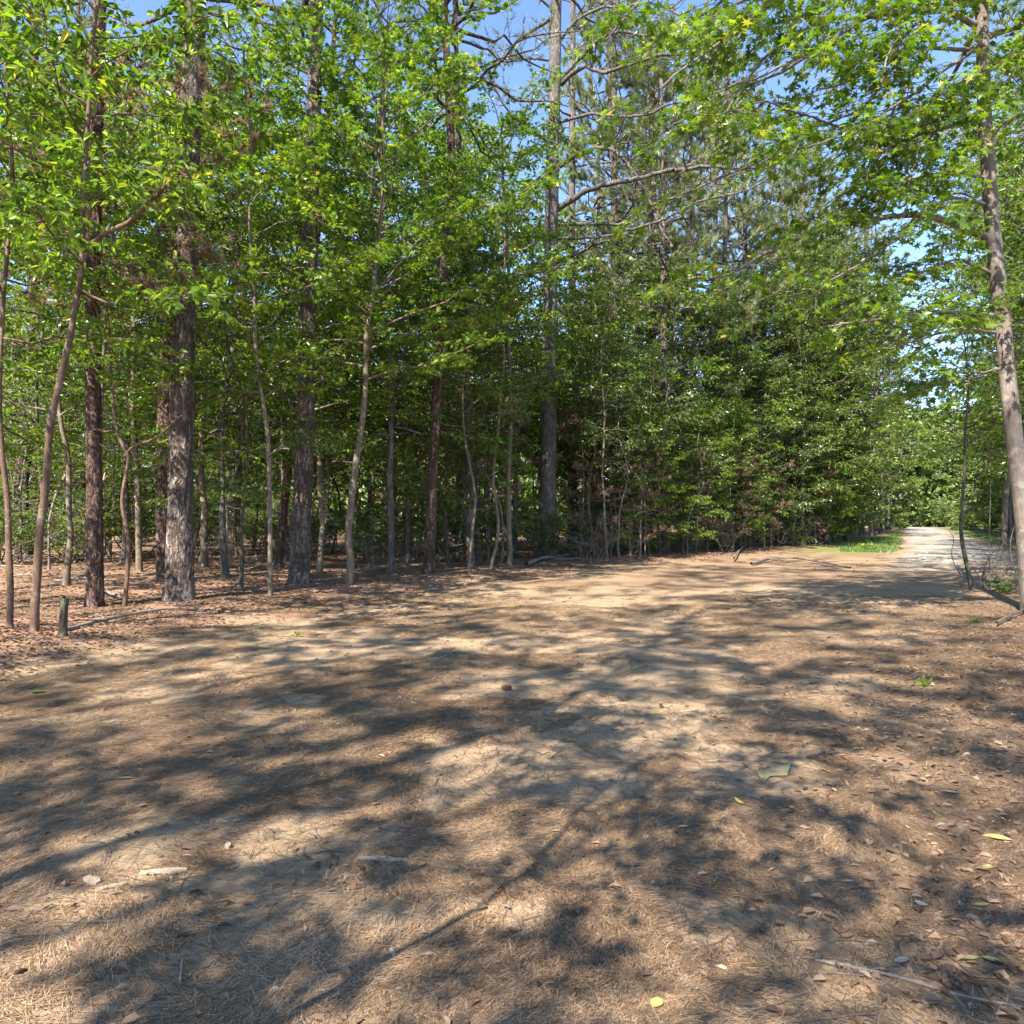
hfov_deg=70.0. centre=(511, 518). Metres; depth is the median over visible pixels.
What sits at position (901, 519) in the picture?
shrub
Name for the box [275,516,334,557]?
bare shrub
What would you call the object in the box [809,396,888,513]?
hardwood tree
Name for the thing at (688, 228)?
pine tree
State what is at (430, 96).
pine tree
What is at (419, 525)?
shrub
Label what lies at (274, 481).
hardwood tree
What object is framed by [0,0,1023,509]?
sky
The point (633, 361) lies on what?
hardwood tree
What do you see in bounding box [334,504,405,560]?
shrub
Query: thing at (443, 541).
bare shrub
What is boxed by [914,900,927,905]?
fallen leaf
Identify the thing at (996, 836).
fallen leaf
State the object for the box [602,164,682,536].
pine tree
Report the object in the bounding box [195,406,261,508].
hardwood tree
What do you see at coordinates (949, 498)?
shrub
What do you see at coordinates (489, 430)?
hardwood tree
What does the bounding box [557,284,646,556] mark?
hardwood tree
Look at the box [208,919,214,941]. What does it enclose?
fallen stick
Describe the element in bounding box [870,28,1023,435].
hardwood tree
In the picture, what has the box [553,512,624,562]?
bare shrub
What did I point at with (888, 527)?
pine tree
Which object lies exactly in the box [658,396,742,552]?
hardwood tree
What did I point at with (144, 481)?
hardwood tree
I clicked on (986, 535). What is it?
roadside grass
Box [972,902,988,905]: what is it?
fallen leaf
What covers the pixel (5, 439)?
hardwood tree
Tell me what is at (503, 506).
shrub
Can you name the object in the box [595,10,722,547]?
pine tree
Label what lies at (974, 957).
fallen leaf
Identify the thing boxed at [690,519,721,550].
bare shrub
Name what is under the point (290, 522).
hardwood tree
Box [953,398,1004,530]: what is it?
hardwood tree
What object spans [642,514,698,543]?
shrub
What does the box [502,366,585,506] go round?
hardwood tree
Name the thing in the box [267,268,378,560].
hardwood tree
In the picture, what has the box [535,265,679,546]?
hardwood tree
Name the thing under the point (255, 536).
shrub
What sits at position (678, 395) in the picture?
hardwood tree
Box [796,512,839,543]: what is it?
bare shrub
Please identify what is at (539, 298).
hardwood tree
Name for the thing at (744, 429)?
hardwood tree
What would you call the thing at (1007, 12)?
pine tree
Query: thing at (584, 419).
hardwood tree
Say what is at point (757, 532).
shrub
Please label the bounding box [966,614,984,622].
weed
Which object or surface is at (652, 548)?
shrub
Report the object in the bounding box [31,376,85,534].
hardwood tree
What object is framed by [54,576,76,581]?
fallen branch
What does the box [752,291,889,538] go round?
hardwood tree
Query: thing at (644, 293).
pine tree
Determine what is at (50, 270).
sapling
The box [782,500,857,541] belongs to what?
shrub
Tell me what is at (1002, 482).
hardwood tree
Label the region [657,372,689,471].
hardwood tree
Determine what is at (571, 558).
fallen branch
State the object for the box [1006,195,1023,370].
hardwood tree
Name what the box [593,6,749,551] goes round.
pine tree
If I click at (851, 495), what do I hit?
hardwood tree
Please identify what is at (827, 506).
dead pine sapling
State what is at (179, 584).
pine tree
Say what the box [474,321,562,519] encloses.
hardwood tree
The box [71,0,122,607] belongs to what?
pine tree
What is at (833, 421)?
hardwood tree
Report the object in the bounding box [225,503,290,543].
shrub
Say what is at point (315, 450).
hardwood tree
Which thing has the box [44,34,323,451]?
hardwood tree
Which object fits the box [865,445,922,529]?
hardwood tree
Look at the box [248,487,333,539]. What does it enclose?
shrub
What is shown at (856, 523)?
shrub
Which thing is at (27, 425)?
hardwood tree
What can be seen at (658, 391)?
hardwood tree
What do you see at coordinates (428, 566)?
pine tree
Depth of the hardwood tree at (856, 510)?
44.34 m
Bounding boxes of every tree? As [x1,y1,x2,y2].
[0,0,88,558]
[0,0,147,553]
[0,2,172,460]
[0,61,254,564]
[0,67,64,449]
[0,85,159,558]
[0,86,202,584]
[0,136,156,548]
[0,247,46,475]
[0,287,39,507]
[0,295,81,563]
[0,376,37,518]
[0,416,61,510]
[1,337,73,510]
[2,301,54,559]
[2,331,52,519]
[4,413,64,513]
[10,361,107,557]
[12,300,141,569]
[14,54,280,443]
[28,404,65,498]
[31,309,158,565]
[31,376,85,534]
[35,369,73,538]
[36,20,351,566]
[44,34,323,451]
[49,66,375,576]
[49,373,121,552]
[50,365,149,546]
[62,353,156,560]
[65,306,154,554]
[66,0,334,581]
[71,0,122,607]
[101,191,381,590]
[101,198,260,541]
[103,364,154,547]
[104,453,154,502]
[107,304,228,541]
[109,261,241,538]
[111,447,155,544]
[115,447,155,546]
[137,353,228,492]
[138,300,250,547]
[138,419,209,544]
[144,122,357,552]
[152,289,293,570]
[155,90,416,560]
[156,97,449,572]
[157,0,373,601]
[164,61,426,446]
[193,365,293,555]
[194,409,244,534]
[195,346,271,557]
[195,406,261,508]
[195,419,235,520]
[197,75,380,547]
[197,403,279,545]
[206,323,284,553]
[208,0,328,583]
[209,0,441,568]
[212,434,266,543]
[225,361,295,554]
[236,183,457,557]
[242,393,316,526]
[249,372,316,544]
[251,162,320,519]
[257,460,293,512]
[258,369,331,526]
[265,29,511,572]
[266,82,477,528]
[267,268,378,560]
[272,361,346,549]
[275,457,325,531]
[279,364,356,528]
[289,106,503,562]
[311,350,359,532]
[312,397,363,545]
[312,399,363,550]
[314,458,348,517]
[315,305,424,554]
[319,331,375,553]
[320,243,461,548]
[322,284,442,557]
[325,394,378,552]
[332,0,571,573]
[336,420,386,538]
[343,281,386,523]
[345,62,563,549]
[347,223,551,565]
[351,0,591,566]
[354,297,430,553]
[359,375,428,545]
[368,334,442,552]
[385,349,427,545]
[386,93,623,551]
[391,259,525,572]
[397,192,587,560]
[402,80,647,556]
[411,299,500,554]
[413,62,523,543]
[413,389,456,521]
[413,400,456,547]
[414,455,478,503]
[439,376,513,559]
[441,330,536,562]
[442,342,538,554]
[444,298,541,533]
[449,362,494,547]
[452,188,633,524]
[459,0,794,557]
[459,364,533,547]
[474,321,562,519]
[478,372,518,543]
[479,227,540,530]
[494,0,684,548]
[499,359,591,551]
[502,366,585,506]
[507,320,582,550]
[513,334,582,531]
[524,357,562,542]
[526,357,582,533]
[527,339,598,511]
[529,0,624,548]
[531,374,587,533]
[533,302,675,540]
[534,0,699,547]
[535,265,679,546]
[540,249,662,560]
[542,309,608,547]
[557,213,628,540]
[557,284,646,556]
[557,338,677,547]
[557,340,623,552]
[558,80,668,511]
[559,267,602,501]
[562,0,1023,613]
[570,375,652,555]
[577,381,660,558]
[581,392,667,554]
[584,403,658,550]
[589,247,754,549]
[590,221,645,416]
[590,341,701,557]
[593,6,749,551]
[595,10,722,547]
[596,66,760,548]
[601,43,727,544]
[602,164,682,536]
[605,401,694,556]
[611,354,689,549]
[614,263,736,553]
[614,432,683,556]
[622,215,682,461]
[641,48,800,547]
[645,171,720,510]
[651,370,719,547]
[654,297,801,548]
[657,30,788,540]
[657,272,796,540]
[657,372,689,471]
[658,225,717,485]
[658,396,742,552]
[668,403,735,552]
[674,377,751,551]
[679,272,829,544]
[696,313,804,548]
[698,386,761,548]
[699,397,784,549]
[700,81,808,543]
[700,194,798,539]
[726,168,814,532]
[726,228,893,545]
[727,170,826,542]
[727,353,845,546]
[732,427,786,546]
[734,100,880,539]
[748,304,882,541]
[749,152,857,463]
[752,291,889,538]
[753,120,892,541]
[760,235,927,543]
[761,362,834,545]
[767,118,877,538]
[773,418,836,544]
[781,402,862,543]
[785,319,904,541]
[792,341,903,517]
[795,383,883,516]
[798,367,888,535]
[804,185,913,373]
[805,261,923,467]
[808,256,916,443]
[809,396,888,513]
[811,239,984,535]
[813,427,880,541]
[815,214,911,522]
[830,478,862,537]
[833,203,915,534]
[848,213,938,533]
[851,283,904,472]
[857,325,931,531]
[860,276,936,529]
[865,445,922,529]
[866,350,937,509]
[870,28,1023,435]
[881,350,949,524]
[897,187,1023,544]
[897,429,939,492]
[906,129,1023,549]
[912,196,1023,458]
[918,161,1023,462]
[919,108,1023,477]
[920,0,1023,431]
[925,148,1023,474]
[932,421,998,529]
[933,111,1023,448]
[933,219,1023,480]
[938,419,999,524]
[945,388,1001,530]
[949,142,1023,542]
[949,421,1004,531]
[952,345,1023,525]
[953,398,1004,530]
[966,225,1011,535]
[969,1,1023,396]
[969,389,1004,500]
[971,333,1020,515]
[989,359,1023,501]
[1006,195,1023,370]
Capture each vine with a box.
[949,530,960,574]
[982,546,1000,587]
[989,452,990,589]
[1010,526,1017,587]
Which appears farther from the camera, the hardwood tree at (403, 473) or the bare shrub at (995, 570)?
the hardwood tree at (403, 473)
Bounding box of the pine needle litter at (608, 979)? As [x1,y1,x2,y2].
[0,591,1023,1023]
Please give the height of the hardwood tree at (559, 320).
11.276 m
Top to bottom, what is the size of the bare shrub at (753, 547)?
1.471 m
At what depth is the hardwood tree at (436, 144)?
22.31 m
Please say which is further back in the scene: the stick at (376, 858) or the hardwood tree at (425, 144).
the hardwood tree at (425, 144)
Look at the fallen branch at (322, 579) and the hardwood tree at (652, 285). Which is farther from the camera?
the hardwood tree at (652, 285)
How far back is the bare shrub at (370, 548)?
19.04 m
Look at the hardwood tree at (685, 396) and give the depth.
26.44 m
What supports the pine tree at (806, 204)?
on the forest floor
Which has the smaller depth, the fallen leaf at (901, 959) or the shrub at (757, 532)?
the fallen leaf at (901, 959)
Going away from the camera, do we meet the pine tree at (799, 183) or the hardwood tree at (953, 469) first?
the pine tree at (799, 183)
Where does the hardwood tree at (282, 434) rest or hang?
on the forest floor
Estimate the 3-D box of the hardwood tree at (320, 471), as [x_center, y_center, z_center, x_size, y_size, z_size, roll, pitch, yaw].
[-5.385,-4.557,18.598,6.780,12.128,6.505,0,0,-21]
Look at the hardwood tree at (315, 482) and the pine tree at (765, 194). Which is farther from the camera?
the pine tree at (765, 194)
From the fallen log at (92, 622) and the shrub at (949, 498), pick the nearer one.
the fallen log at (92, 622)
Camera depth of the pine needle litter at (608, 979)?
3.44 m
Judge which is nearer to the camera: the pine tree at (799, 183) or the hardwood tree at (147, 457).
the hardwood tree at (147, 457)
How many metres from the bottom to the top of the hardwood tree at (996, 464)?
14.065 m
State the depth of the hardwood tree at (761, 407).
34.01 m
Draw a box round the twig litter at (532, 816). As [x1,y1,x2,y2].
[0,592,1023,1023]
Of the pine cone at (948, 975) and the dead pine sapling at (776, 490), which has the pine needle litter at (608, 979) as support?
the pine cone at (948, 975)
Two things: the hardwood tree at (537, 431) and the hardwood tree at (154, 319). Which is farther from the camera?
the hardwood tree at (537, 431)
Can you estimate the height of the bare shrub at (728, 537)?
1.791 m
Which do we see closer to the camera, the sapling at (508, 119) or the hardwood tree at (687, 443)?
the sapling at (508, 119)
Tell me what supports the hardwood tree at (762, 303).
on the forest floor
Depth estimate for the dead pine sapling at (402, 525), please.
23.72 m
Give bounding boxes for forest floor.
[0,526,1023,921]
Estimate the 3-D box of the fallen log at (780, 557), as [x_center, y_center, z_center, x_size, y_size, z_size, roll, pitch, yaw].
[9.376,1.440,24.277,2.800,0.111,5.698,0,0,18]
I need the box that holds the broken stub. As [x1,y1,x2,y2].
[57,596,68,636]
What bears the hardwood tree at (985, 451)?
on the forest floor
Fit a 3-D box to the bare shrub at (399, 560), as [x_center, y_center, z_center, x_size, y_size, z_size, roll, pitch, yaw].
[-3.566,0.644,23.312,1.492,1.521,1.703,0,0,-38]
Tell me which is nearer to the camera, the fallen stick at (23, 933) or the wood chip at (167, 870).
the fallen stick at (23, 933)
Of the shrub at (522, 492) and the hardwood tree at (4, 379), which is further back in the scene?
the shrub at (522, 492)
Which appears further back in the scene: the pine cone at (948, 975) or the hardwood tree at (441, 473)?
the hardwood tree at (441, 473)
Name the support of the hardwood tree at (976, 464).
on the forest floor
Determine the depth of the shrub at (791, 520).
38.73 m
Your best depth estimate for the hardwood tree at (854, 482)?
44.82 m
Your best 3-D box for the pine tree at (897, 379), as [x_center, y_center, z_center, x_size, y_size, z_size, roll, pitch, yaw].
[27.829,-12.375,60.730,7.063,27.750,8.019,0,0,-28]
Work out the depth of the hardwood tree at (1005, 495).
35.99 m
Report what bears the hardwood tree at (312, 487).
on the forest floor
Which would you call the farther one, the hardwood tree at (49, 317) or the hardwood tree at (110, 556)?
the hardwood tree at (110, 556)
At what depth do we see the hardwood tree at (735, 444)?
30.61 m
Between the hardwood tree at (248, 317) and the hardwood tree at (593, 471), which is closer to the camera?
the hardwood tree at (248, 317)
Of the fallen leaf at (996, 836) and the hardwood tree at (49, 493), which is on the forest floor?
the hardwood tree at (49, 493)
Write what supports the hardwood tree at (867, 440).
on the forest floor
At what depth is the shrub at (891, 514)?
98.09 m
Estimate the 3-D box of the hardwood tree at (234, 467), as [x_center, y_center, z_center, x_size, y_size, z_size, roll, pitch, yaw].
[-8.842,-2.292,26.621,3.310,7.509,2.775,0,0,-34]
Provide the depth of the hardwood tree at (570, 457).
29.10 m
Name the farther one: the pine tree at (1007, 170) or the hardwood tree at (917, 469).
the hardwood tree at (917, 469)
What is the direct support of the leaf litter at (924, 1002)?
on the dirt drive
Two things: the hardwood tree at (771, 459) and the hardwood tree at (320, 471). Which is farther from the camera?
the hardwood tree at (771, 459)
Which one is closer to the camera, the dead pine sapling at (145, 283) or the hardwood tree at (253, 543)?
the dead pine sapling at (145, 283)
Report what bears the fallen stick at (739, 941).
on the dirt drive
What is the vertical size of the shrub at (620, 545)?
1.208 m
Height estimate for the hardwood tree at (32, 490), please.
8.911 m
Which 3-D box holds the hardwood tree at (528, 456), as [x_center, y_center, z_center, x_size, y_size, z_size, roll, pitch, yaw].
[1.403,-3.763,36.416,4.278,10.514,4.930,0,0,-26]
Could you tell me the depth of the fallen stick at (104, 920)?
2.69 m
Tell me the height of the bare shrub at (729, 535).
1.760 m
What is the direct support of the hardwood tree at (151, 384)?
on the forest floor
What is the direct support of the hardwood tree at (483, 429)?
on the forest floor
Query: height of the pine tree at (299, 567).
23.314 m
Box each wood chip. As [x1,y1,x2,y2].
[83,875,100,885]
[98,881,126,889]
[139,867,187,874]
[225,842,230,848]
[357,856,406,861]
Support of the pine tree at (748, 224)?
on the forest floor
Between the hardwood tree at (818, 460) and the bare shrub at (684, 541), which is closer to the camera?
the bare shrub at (684, 541)
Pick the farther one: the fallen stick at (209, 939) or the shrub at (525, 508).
the shrub at (525, 508)
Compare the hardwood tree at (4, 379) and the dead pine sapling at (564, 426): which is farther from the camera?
the dead pine sapling at (564, 426)
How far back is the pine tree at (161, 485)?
16.23 m
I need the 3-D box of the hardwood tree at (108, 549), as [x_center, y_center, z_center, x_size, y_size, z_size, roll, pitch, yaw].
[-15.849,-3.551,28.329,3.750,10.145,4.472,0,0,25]
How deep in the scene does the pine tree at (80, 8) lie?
28.56 m
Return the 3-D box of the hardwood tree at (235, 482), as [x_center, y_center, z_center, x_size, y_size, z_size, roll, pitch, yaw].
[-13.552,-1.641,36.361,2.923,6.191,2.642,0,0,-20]
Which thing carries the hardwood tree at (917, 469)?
on the forest floor
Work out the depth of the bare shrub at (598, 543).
26.44 m
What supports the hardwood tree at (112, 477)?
on the forest floor
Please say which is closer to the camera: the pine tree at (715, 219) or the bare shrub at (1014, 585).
the bare shrub at (1014, 585)
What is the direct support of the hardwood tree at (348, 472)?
on the forest floor
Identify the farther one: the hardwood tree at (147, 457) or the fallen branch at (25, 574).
the hardwood tree at (147, 457)
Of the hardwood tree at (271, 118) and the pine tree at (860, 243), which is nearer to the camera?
the hardwood tree at (271, 118)
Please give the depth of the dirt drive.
5.07 m
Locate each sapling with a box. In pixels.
[0,0,217,628]
[0,0,270,631]
[0,3,276,484]
[0,78,209,606]
[2,34,274,571]
[30,0,435,595]
[196,0,600,585]
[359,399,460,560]
[392,59,617,564]
[407,204,576,568]
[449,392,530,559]
[529,387,629,556]
[572,413,658,555]
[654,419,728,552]
[702,445,767,549]
[734,437,803,546]
[783,443,840,544]
[902,319,1023,591]
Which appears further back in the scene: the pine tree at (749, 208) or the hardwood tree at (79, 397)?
the pine tree at (749, 208)
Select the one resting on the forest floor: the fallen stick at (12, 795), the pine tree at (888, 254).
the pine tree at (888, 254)
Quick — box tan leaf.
[757,762,790,782]
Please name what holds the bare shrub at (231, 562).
on the forest floor
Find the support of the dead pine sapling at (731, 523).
on the forest floor
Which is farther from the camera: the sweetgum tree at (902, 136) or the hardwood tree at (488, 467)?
the hardwood tree at (488, 467)
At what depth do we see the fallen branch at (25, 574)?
16.91 m
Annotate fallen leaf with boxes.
[389,948,394,955]
[650,997,662,1006]
[894,957,907,962]
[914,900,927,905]
[960,955,977,959]
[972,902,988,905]
[982,956,1000,961]
[983,834,1011,839]
[983,864,992,867]
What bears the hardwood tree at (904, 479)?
on the forest floor
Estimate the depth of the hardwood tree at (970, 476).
84.98 m
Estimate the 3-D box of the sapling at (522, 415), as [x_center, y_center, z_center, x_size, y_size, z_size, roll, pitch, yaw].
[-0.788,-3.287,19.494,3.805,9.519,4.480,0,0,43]
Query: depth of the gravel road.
32.75 m
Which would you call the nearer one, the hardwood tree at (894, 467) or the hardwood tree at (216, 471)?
the hardwood tree at (216, 471)
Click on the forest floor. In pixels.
(634, 558)
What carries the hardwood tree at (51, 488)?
on the forest floor
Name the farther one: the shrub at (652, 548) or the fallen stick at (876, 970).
the shrub at (652, 548)
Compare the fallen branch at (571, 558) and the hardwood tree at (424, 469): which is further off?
the hardwood tree at (424, 469)
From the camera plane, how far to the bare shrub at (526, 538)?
31.76 m
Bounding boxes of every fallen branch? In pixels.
[14,574,46,575]
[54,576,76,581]
[244,555,274,558]
[311,577,337,581]
[343,567,386,570]
[375,565,409,567]
[421,582,449,583]
[556,558,593,559]
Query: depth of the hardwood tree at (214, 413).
22.78 m
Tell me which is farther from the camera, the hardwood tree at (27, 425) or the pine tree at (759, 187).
the pine tree at (759, 187)
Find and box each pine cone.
[501,684,511,690]
[775,734,787,741]
[935,963,963,990]
[960,701,972,708]
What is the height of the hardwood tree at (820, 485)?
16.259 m
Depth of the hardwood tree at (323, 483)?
43.83 m
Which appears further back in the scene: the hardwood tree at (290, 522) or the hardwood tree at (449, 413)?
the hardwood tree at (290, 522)
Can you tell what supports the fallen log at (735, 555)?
on the dirt drive
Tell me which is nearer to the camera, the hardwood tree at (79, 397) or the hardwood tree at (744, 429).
the hardwood tree at (79, 397)
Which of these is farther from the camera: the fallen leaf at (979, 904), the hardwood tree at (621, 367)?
the hardwood tree at (621, 367)
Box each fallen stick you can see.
[1,789,22,801]
[1,925,46,939]
[90,915,181,923]
[178,857,216,892]
[179,958,182,985]
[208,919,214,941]
[724,923,767,954]
[815,958,1023,1007]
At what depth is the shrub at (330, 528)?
36.67 m
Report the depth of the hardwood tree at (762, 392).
36.67 m
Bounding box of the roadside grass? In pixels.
[953,531,1016,549]
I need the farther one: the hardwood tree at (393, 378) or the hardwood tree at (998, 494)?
the hardwood tree at (998, 494)
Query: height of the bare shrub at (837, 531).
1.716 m
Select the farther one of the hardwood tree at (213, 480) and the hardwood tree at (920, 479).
the hardwood tree at (920, 479)
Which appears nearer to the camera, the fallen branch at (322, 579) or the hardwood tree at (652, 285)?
the fallen branch at (322, 579)
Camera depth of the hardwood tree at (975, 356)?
26.94 m
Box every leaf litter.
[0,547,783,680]
[0,552,1023,1023]
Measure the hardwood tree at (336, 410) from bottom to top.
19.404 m
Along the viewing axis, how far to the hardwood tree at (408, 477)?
20.55 m
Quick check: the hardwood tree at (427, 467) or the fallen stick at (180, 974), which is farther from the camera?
the hardwood tree at (427, 467)
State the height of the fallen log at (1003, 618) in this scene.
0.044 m
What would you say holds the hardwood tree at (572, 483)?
on the forest floor
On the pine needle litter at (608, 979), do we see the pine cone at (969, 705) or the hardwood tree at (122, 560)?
the pine cone at (969, 705)
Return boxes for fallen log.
[68,606,197,630]
[105,589,122,598]
[524,554,568,565]
[733,543,747,558]
[750,556,850,568]
[996,609,1023,622]
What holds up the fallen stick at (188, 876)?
on the dirt drive
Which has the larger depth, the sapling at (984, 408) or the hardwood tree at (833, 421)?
the hardwood tree at (833, 421)
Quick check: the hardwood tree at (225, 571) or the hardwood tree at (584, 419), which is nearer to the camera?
the hardwood tree at (225, 571)
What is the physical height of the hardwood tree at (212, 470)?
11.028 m
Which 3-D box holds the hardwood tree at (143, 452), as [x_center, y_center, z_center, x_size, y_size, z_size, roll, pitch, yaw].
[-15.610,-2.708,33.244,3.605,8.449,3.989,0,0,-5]
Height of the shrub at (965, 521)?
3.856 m
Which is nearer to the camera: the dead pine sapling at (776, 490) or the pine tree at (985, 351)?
the dead pine sapling at (776, 490)
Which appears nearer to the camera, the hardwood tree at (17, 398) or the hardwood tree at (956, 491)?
the hardwood tree at (17, 398)
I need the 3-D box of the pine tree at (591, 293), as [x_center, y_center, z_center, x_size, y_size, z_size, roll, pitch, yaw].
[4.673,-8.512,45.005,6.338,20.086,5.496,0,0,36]
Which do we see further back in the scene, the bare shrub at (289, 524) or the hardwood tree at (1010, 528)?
the hardwood tree at (1010, 528)
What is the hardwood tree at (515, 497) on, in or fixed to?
on the forest floor
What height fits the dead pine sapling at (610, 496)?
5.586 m
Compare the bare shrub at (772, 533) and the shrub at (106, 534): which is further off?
the bare shrub at (772, 533)
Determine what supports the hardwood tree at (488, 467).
on the forest floor
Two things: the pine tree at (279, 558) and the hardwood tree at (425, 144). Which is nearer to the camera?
the pine tree at (279, 558)
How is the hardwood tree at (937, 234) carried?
on the forest floor
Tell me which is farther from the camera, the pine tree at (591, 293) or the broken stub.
the pine tree at (591, 293)
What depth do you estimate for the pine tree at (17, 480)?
25.73 m
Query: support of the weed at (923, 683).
on the forest floor
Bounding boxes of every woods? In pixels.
[0,293,820,535]
[853,400,1000,526]
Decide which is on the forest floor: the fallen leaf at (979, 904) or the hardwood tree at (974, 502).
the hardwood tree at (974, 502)
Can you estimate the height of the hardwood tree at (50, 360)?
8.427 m
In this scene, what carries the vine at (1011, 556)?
on the forest floor
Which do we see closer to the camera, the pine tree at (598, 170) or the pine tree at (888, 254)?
the pine tree at (598, 170)
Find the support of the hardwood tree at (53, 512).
on the forest floor
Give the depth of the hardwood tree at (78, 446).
19.46 m
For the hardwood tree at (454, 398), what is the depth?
26.29 m
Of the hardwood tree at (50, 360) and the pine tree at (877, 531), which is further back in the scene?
the pine tree at (877, 531)
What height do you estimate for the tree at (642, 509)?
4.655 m
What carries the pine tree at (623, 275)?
on the forest floor
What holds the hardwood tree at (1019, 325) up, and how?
on the forest floor
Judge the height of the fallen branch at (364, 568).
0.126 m
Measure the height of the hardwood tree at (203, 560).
15.083 m
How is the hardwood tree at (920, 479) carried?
on the forest floor
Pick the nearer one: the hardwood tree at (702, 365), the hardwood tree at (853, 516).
the hardwood tree at (702, 365)
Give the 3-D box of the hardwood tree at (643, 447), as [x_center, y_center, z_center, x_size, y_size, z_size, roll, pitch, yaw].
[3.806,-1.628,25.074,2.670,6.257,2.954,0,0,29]
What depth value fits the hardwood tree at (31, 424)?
22.36 m
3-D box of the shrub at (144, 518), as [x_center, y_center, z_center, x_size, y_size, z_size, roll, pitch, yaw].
[-14.087,-0.339,27.690,5.564,3.562,5.154,0,0,-30]
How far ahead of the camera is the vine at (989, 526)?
15.44 m
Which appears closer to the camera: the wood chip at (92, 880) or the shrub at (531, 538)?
the wood chip at (92, 880)
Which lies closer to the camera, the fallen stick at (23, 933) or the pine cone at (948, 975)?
the pine cone at (948, 975)
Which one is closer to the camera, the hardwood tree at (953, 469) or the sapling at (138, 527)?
the sapling at (138, 527)
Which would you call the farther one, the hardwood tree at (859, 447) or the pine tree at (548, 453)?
the hardwood tree at (859, 447)
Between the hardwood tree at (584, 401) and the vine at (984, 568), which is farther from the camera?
the hardwood tree at (584, 401)
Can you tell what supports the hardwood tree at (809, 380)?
on the forest floor
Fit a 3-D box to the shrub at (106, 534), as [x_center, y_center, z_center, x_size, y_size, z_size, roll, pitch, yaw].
[-14.510,0.072,24.321,4.295,2.749,3.978,0,0,-43]
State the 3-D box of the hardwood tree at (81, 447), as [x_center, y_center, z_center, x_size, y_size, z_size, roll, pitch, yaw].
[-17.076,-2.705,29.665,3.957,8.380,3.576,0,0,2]
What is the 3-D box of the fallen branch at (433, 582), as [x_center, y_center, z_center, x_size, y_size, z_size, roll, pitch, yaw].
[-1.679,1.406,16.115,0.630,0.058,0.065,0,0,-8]
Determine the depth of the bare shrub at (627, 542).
27.72 m
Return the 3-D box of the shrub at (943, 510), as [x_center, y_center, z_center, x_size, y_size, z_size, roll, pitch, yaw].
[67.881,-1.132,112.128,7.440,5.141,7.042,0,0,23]
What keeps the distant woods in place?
on the forest floor
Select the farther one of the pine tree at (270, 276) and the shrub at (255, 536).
the pine tree at (270, 276)
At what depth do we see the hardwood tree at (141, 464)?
39.17 m
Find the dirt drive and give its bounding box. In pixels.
[0,527,1023,1023]
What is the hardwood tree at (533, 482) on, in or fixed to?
on the forest floor
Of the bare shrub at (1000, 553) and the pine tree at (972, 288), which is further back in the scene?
the pine tree at (972, 288)
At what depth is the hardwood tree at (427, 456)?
37.30 m
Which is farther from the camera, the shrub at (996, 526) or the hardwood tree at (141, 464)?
the shrub at (996, 526)
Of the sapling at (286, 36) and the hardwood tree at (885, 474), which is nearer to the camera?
the sapling at (286, 36)
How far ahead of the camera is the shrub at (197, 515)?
27.84 m
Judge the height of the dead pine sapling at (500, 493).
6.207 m
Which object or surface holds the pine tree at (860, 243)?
on the forest floor
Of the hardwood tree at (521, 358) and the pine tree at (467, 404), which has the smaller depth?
the pine tree at (467, 404)
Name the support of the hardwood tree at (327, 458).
on the forest floor
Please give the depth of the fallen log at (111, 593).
13.17 m
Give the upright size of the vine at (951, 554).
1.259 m
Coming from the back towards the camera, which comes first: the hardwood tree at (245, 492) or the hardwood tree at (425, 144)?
the hardwood tree at (425, 144)
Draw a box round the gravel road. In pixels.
[897,527,1017,570]
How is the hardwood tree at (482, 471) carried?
on the forest floor
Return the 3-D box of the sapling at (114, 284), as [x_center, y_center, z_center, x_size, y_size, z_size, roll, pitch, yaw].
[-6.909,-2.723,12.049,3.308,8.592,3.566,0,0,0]
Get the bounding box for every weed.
[857,540,879,549]
[916,676,933,686]
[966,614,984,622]
[981,571,1018,593]
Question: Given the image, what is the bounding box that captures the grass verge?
[838,531,905,552]
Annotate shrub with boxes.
[0,475,149,563]
[0,477,111,563]
[2,482,134,560]
[50,531,66,545]
[52,471,214,557]
[111,502,155,546]
[118,528,153,553]
[142,498,247,556]
[194,502,249,559]
[194,509,233,545]
[194,512,252,566]
[209,512,249,548]
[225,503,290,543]
[231,513,291,553]
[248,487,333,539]
[260,510,319,544]
[274,503,345,554]
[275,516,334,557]
[288,515,343,545]
[328,469,460,556]
[332,515,387,570]
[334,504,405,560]
[385,463,554,563]
[386,515,419,562]
[412,505,448,534]
[418,497,495,549]
[435,529,462,551]
[454,495,534,545]
[473,487,563,542]
[511,500,556,543]
[512,507,592,558]
[518,512,538,549]
[520,469,645,550]
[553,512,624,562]
[559,511,617,553]
[560,525,592,557]
[583,525,619,556]
[597,525,644,552]
[612,511,657,550]
[619,518,643,554]
[633,487,710,546]
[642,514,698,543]
[644,529,679,553]
[652,520,699,551]
[670,519,696,551]
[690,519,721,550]
[694,521,728,549]
[704,510,757,552]
[714,514,748,549]
[734,515,779,545]
[740,519,777,548]
[760,508,815,544]
[766,518,793,545]
[780,516,815,545]
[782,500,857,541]
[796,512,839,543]
[809,498,873,540]
[820,515,853,541]
[865,509,898,527]
[892,505,912,527]
[926,496,965,526]
[932,495,979,524]
[948,500,985,530]
[954,541,1008,579]
[963,508,1001,532]
[966,520,1017,573]
[974,549,1014,585]
[993,544,1018,592]
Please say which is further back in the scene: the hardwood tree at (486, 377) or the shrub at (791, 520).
the shrub at (791, 520)
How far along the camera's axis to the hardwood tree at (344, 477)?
31.07 m
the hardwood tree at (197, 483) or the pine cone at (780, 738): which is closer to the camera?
the pine cone at (780, 738)
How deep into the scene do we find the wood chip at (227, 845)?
3.30 m

